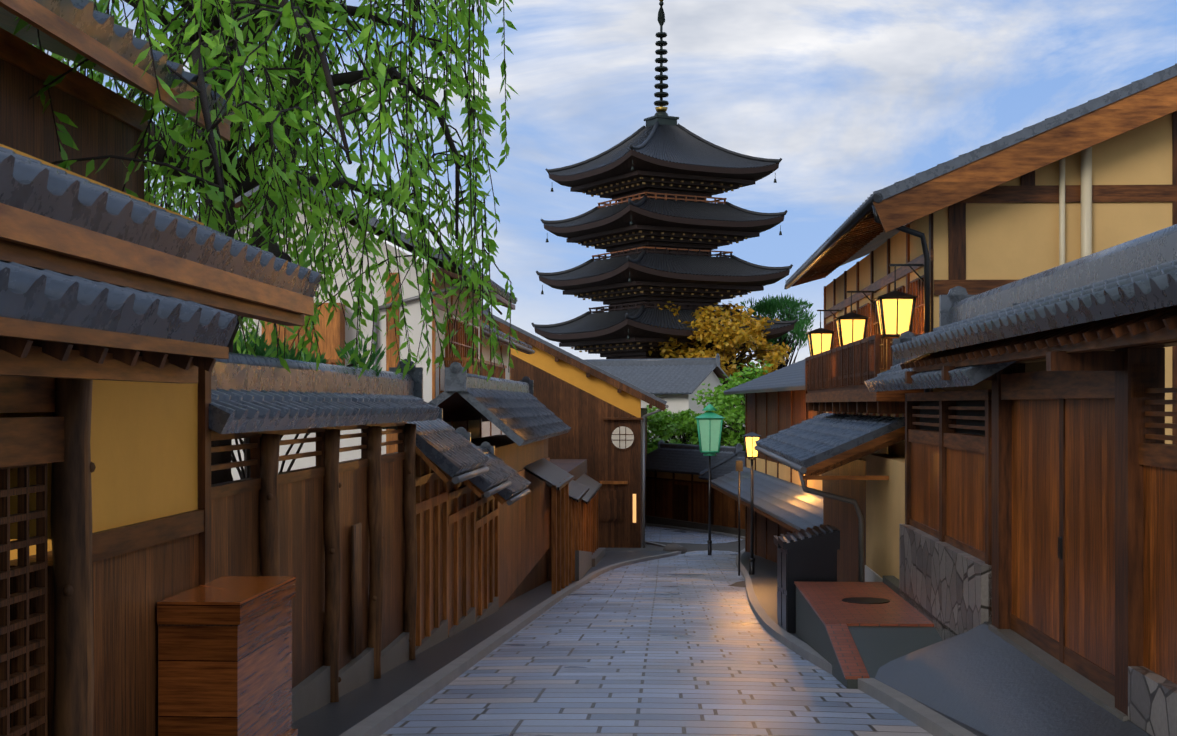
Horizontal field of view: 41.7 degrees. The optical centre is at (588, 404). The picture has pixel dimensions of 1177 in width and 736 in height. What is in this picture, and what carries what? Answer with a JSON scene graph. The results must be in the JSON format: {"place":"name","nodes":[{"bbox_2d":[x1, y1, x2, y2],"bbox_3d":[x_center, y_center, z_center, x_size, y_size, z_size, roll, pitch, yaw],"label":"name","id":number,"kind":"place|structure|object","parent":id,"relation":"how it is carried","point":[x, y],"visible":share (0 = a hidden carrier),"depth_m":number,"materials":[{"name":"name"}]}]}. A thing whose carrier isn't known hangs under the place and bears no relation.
{"place":"outdoors","nodes":[
{"label":"outdoors","id":0,"kind":"place"},
{"bbox_2d":[45,0,1176,367],"label":"sky","id":1,"kind":"structure","parent":0,"point":[856,99],"materials":[{"name":"blue"}]},
{"bbox_2d":[292,551,987,735],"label":"sidewalks","id":2,"kind":"structure","parent":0,"point":[349,710],"depth_m":17.96,"materials":[{"name":"concrete"}]},
{"bbox_2d":[794,576,956,688],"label":"platform","id":3,"kind":"structure","parent":2,"relation":"on","point":[851,633],"depth_m":17.64,"materials":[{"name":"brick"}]},
{"bbox_2d":[381,526,932,735],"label":"road","id":4,"kind":"structure","parent":0,"point":[686,644],"depth_m":16.46,"materials":[{"name":"grey stone"}]},
{"bbox_2d":[587,424,745,586],"bbox_3d":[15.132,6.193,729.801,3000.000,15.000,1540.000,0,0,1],"label":"ground","id":5,"kind":"structure","parent":0,"point":[728,546],"depth_m":61.53,"materials":[{"name":"grey stone"}]},
{"bbox_2d":[0,0,321,735],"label":"house","id":6,"kind":"structure","parent":5,"relation":"on","point":[120,310],"depth_m":6.96,"materials":[{"name":"brown wood"}]},
{"bbox_2d":[157,576,297,735],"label":"storage box","id":7,"kind":"object","parent":5,"relation":"on","point":[224,655],"visible":1,"depth_m":8.27,"materials":[{"name":"brown wood"}]},
{"bbox_2d":[13,0,518,483],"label":"willow tree","id":8,"kind":"object","parent":5,"relation":"on","point":[216,44],"visible":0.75,"depth_m":11.98,"materials":[{"name":"green plant"}]},
{"bbox_2d":[231,327,385,480],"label":"shrubs","id":9,"kind":"object","parent":5,"relation":"on","point":[244,473],"visible":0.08,"depth_m":15.67,"materials":[{"name":"green plant"}]},
{"bbox_2d":[209,352,440,722],"bbox_3d":[-2.319,1.428,13.433,0.862,3.916,8.840,0,0,3],"label":"fence","id":10,"kind":"object","parent":5,"relation":"on","point":[333,535],"visible":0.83,"depth_m":13.30,"materials":[{"name":"wood"}]},
{"bbox_2d":[193,164,534,479],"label":"white house","id":11,"kind":"structure","parent":5,"relation":"on","point":[335,333],"depth_m":29.61,"materials":[{"name":"paint"}]},
{"bbox_2d":[382,402,530,654],"bbox_3d":[-1.703,2.029,22.313,0.953,4.124,9.440,0,0,3],"label":"fence","id":12,"kind":"object","parent":5,"relation":"on","point":[465,486],"visible":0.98,"depth_m":20.73,"materials":[{"name":"wood"}]},
{"bbox_2d":[339,541,680,735],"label":"kerb","id":13,"kind":"structure","parent":5,"relation":"on","point":[384,719],"depth_m":16.41,"materials":[{"name":"grey stone"}]},
{"bbox_2d":[428,362,604,606],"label":"gate","id":14,"kind":"structure","parent":5,"relation":"on","point":[548,527],"depth_m":34.30,"materials":[{"name":"brown wood"}]},
{"bbox_2d":[483,308,668,547],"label":"dark gable house","id":15,"kind":"structure","parent":5,"relation":"on","point":[602,413],"depth_m":61.99,"materials":[{"name":"brown wood"}]},
{"bbox_2d":[585,353,735,445],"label":"white storehouse","id":16,"kind":"structure","parent":5,"relation":"on","point":[676,384],"depth_m":95.62,"materials":[{"name":"paint"}]},
{"bbox_2d":[531,0,797,405],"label":"pagoda","id":17,"kind":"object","parent":5,"relation":"on","point":[661,229],"visible":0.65,"depth_m":111.54,"materials":[{"name":"brown wood"}]},
{"bbox_2d":[663,543,686,553],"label":"corner rock","id":18,"kind":"object","parent":5,"relation":"on","point":[673,547],"visible":0.48,"depth_m":58.01,"materials":[{"name":"grey stone"}]},
{"bbox_2d":[646,405,729,453],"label":"bush","id":19,"kind":"object","parent":5,"relation":"on","point":[663,426],"visible":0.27,"depth_m":86.05,"materials":[{"name":"green plant"}]},
{"bbox_2d":[646,440,744,535],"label":"wall","id":20,"kind":"structure","parent":5,"relation":"on","point":[677,485],"depth_m":75.95,"materials":[{"name":"wood"}]},
{"bbox_2d":[695,404,723,554],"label":"street lamp","id":21,"kind":"object","parent":5,"relation":"on","point":[709,425],"visible":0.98,"depth_m":55.95,"materials":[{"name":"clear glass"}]},
{"bbox_2d":[648,301,791,411],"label":"orange maple","id":22,"kind":"object","parent":5,"relation":"on","point":[727,351],"visible":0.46,"depth_m":109.06,"materials":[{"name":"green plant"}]},
{"bbox_2d":[682,360,773,450],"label":"green maple","id":23,"kind":"object","parent":5,"relation":"on","point":[721,402],"visible":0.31,"depth_m":84.88,"materials":[{"name":"green plant"}]},
{"bbox_2d":[736,461,742,575],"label":"thin pole","id":24,"kind":"object","parent":5,"relation":"on","point":[739,466],"visible":0.78,"depth_m":44.26,"materials":[{"name":"black metal"}]},
{"bbox_2d":[743,432,760,574],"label":"street lamp","id":25,"kind":"object","parent":5,"relation":"on","point":[751,452],"visible":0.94,"depth_m":43.22,"materials":[{"name":"black"}]},
{"bbox_2d":[711,359,823,562],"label":"house","id":26,"kind":"structure","parent":5,"relation":"on","point":[775,403],"depth_m":48.89,"materials":[{"name":"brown wood"}]},
{"bbox_2d":[740,292,815,371],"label":"pine","id":27,"kind":"object","parent":5,"relation":"on","point":[770,306],"visible":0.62,"depth_m":116.55,"materials":[{"name":"green plant"}]},
{"bbox_2d":[774,524,839,632],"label":"wall","id":28,"kind":"structure","parent":5,"relation":"on","point":[807,554],"depth_m":21.78,"materials":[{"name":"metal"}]},
{"bbox_2d":[646,523,976,735],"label":"kerb","id":29,"kind":"structure","parent":5,"relation":"on","point":[929,720],"depth_m":15.03,"materials":[{"name":"grey stone"}]},
{"bbox_2d":[754,63,1176,581],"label":"house","id":30,"kind":"structure","parent":5,"relation":"on","point":[1095,175],"depth_m":20.11,"materials":[{"name":"paint"}]},
{"bbox_2d":[874,621,1151,735],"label":"apron","id":31,"kind":"object","parent":5,"relation":"on","point":[983,678],"visible":0.75,"depth_m":12.48,"materials":[{"name":"concrete"}]},
{"bbox_2d":[864,224,1176,735],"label":"house","id":32,"kind":"structure","parent":5,"relation":"on","point":[1039,526],"depth_m":12.03,"materials":[{"name":"brown wood"}]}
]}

